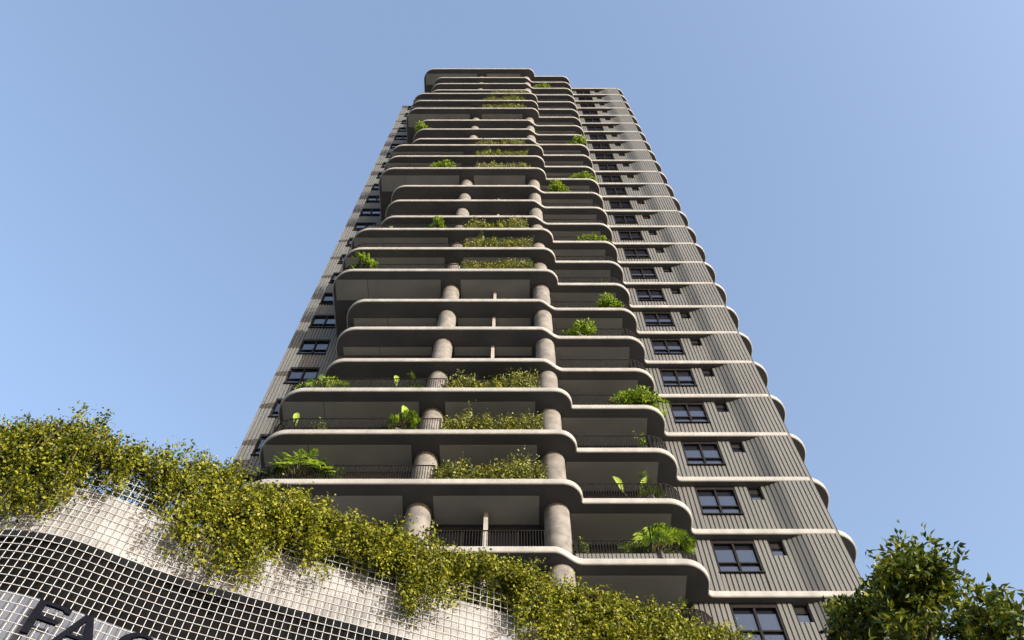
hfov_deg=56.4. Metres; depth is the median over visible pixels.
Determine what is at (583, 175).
leafy bush
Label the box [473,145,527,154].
shrub row
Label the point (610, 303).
leafy bush
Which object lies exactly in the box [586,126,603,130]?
window
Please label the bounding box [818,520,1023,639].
street tree
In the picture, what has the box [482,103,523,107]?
shrub row
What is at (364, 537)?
trailing vine
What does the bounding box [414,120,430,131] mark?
leafy bush
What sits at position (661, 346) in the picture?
window
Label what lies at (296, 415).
banana plant
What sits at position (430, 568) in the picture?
trailing vine
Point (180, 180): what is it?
sky
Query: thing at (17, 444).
trailing vine
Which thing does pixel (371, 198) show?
window
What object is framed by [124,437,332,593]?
trailing vine
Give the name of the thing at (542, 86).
leafy bush
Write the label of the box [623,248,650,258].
window
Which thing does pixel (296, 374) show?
window
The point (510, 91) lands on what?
shrub row
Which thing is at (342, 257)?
window
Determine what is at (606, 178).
window
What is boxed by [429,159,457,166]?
leafy bush
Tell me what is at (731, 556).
window
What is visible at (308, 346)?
window
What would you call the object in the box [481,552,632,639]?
trailing vine
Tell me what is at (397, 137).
window
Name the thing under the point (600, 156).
window
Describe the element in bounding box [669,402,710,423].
window
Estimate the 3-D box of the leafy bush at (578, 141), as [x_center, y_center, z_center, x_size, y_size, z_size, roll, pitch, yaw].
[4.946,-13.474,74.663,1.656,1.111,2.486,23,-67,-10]
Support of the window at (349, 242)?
in the apartment tower
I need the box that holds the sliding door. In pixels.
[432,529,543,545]
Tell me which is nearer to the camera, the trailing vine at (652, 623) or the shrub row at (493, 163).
the trailing vine at (652, 623)
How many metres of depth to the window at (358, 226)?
66.24 m
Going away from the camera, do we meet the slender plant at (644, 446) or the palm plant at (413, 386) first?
the slender plant at (644, 446)
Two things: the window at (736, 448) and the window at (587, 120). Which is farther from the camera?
the window at (587, 120)
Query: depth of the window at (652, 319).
48.44 m
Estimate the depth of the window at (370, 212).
68.81 m
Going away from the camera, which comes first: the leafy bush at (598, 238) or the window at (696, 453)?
the window at (696, 453)
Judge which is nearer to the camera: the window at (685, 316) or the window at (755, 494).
the window at (755, 494)
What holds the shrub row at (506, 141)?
on the apartment tower
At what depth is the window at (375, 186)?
74.39 m
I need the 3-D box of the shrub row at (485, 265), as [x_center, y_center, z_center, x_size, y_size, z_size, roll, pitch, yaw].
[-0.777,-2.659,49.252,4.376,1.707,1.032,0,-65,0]
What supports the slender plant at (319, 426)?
on the apartment tower
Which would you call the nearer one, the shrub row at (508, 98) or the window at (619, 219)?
the window at (619, 219)
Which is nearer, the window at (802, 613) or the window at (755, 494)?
the window at (802, 613)
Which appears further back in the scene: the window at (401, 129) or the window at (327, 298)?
the window at (401, 129)
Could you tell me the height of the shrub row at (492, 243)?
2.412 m
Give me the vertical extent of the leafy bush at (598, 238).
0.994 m
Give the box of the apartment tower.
[212,68,888,639]
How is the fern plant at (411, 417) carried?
on the apartment tower
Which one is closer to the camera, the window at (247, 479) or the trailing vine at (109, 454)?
the trailing vine at (109, 454)
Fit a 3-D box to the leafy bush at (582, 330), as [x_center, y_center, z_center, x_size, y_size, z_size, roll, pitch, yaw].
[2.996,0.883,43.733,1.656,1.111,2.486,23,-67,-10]
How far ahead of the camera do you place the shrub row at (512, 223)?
54.85 m
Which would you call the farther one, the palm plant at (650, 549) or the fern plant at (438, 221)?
the fern plant at (438, 221)
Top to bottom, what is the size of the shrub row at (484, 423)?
2.081 m
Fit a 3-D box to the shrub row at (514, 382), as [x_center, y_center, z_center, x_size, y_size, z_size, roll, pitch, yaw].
[-0.914,2.484,38.115,4.256,1.972,1.075,0,-65,0]
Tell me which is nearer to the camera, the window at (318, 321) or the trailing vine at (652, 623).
the trailing vine at (652, 623)
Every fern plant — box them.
[259,448,335,479]
[294,374,350,388]
[351,251,378,268]
[387,409,420,429]
[426,215,446,227]
[617,522,696,558]
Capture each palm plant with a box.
[305,463,344,478]
[406,372,427,387]
[630,544,667,555]
[637,469,666,497]
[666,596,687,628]
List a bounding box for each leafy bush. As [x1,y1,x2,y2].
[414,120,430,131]
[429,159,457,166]
[533,82,551,87]
[548,179,570,191]
[562,317,596,335]
[566,134,586,144]
[569,171,598,183]
[576,232,611,241]
[596,292,625,308]
[609,385,670,417]
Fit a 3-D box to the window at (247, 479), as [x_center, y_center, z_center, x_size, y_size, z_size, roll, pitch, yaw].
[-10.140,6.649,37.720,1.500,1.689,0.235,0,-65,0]
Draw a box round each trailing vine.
[0,400,114,530]
[0,414,190,523]
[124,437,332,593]
[280,491,428,588]
[357,513,542,628]
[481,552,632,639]
[584,584,775,639]
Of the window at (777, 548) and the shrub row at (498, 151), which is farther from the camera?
the shrub row at (498, 151)
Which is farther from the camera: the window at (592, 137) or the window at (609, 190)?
the window at (592, 137)
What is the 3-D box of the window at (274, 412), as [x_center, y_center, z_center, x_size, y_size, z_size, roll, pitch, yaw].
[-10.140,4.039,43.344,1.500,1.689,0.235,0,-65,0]
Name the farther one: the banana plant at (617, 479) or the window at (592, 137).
the window at (592, 137)
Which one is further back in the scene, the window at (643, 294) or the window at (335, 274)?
the window at (335, 274)
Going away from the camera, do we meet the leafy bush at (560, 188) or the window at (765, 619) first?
the window at (765, 619)
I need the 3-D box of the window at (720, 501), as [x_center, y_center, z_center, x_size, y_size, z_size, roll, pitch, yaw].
[7.400,6.530,34.247,1.500,1.689,0.235,0,-65,0]
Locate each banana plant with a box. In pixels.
[293,413,299,427]
[611,475,646,497]
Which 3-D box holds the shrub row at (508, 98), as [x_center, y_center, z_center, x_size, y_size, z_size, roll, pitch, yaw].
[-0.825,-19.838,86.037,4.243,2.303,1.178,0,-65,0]
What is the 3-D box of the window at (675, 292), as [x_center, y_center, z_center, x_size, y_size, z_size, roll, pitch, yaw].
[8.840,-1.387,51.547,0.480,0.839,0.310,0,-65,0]
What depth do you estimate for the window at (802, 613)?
29.10 m
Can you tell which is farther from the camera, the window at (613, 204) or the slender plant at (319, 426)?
the window at (613, 204)
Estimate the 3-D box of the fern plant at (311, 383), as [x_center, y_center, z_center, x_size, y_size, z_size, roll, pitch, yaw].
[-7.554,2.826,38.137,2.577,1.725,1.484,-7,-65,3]
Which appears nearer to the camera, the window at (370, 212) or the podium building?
the podium building
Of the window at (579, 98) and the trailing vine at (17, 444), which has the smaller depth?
the trailing vine at (17, 444)
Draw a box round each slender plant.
[311,416,326,429]
[573,536,588,555]
[632,431,649,447]
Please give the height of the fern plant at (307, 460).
1.811 m
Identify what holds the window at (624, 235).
in the apartment tower
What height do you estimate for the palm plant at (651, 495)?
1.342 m
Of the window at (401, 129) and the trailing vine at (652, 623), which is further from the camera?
the window at (401, 129)
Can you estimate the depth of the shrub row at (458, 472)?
32.31 m
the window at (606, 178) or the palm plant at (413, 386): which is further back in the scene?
the window at (606, 178)
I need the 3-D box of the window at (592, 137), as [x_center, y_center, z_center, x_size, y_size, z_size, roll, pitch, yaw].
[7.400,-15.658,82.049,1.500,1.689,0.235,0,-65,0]
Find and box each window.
[239,474,261,489]
[250,434,270,455]
[268,398,282,417]
[283,367,319,384]
[296,339,330,354]
[308,315,335,327]
[319,292,333,304]
[328,272,341,283]
[337,254,346,263]
[345,237,353,246]
[353,222,376,230]
[359,208,379,216]
[365,195,379,202]
[371,183,378,189]
[390,143,401,148]
[393,135,406,139]
[397,127,405,131]
[576,91,590,93]
[578,97,593,100]
[580,104,595,107]
[582,111,598,114]
[584,118,600,122]
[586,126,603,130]
[589,135,607,139]
[592,144,610,148]
[595,153,614,159]
[598,164,618,170]
[601,175,622,182]
[605,187,626,194]
[609,201,632,208]
[613,215,637,223]
[618,231,643,240]
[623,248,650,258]
[629,267,657,278]
[635,288,666,301]
[642,312,675,326]
[650,338,685,354]
[659,368,697,386]
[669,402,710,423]
[670,289,680,294]
[679,312,690,318]
[681,441,725,465]
[690,339,701,346]
[694,487,744,515]
[701,369,714,377]
[710,540,765,573]
[714,403,728,412]
[729,442,745,452]
[729,603,788,639]
[747,487,764,500]
[767,540,786,556]
[791,604,814,622]
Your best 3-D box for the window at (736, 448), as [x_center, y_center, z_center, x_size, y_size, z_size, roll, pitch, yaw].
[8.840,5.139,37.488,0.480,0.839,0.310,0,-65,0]
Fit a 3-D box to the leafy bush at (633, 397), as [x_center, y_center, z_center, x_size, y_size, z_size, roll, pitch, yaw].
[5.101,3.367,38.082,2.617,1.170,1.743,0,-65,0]
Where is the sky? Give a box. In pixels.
[0,0,1023,639]
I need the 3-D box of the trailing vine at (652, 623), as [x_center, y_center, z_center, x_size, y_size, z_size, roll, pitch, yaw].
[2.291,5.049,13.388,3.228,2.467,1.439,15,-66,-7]
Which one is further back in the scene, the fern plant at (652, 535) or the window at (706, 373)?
the window at (706, 373)
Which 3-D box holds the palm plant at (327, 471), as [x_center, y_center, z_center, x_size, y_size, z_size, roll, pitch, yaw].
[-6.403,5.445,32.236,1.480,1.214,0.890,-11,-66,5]
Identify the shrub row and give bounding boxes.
[428,448,548,478]
[436,368,540,387]
[438,400,546,429]
[457,258,538,268]
[461,229,534,246]
[463,216,528,227]
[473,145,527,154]
[474,138,525,143]
[475,160,530,166]
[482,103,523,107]
[483,95,525,99]
[490,90,527,92]
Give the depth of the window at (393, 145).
86.00 m
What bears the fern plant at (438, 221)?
on the apartment tower
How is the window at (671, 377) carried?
in the apartment tower
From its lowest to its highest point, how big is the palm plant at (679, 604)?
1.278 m
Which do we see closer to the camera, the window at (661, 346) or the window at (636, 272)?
the window at (661, 346)
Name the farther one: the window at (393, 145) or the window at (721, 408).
the window at (393, 145)
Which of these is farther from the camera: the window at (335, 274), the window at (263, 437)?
the window at (335, 274)
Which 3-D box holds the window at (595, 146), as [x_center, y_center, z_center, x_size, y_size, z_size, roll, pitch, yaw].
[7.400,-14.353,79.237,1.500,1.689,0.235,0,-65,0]
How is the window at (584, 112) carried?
in the apartment tower
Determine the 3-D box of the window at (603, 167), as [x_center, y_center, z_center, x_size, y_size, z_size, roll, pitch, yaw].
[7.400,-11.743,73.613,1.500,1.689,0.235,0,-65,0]
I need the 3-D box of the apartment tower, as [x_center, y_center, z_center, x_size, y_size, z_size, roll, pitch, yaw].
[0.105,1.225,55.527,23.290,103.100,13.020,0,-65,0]
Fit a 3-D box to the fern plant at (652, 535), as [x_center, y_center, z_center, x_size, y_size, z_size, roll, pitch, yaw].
[4.463,7.297,30.194,2.908,2.150,1.680,-42,-72,17]
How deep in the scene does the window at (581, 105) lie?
93.42 m
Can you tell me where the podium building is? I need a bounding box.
[0,459,585,639]
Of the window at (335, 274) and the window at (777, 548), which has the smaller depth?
the window at (777, 548)
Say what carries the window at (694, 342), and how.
in the apartment tower
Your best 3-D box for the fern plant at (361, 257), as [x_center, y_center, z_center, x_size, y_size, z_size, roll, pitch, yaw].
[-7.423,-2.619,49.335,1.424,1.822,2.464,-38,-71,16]
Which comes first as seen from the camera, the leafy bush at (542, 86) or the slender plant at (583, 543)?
the slender plant at (583, 543)
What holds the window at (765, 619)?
in the apartment tower
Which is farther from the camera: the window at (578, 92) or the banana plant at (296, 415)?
the window at (578, 92)

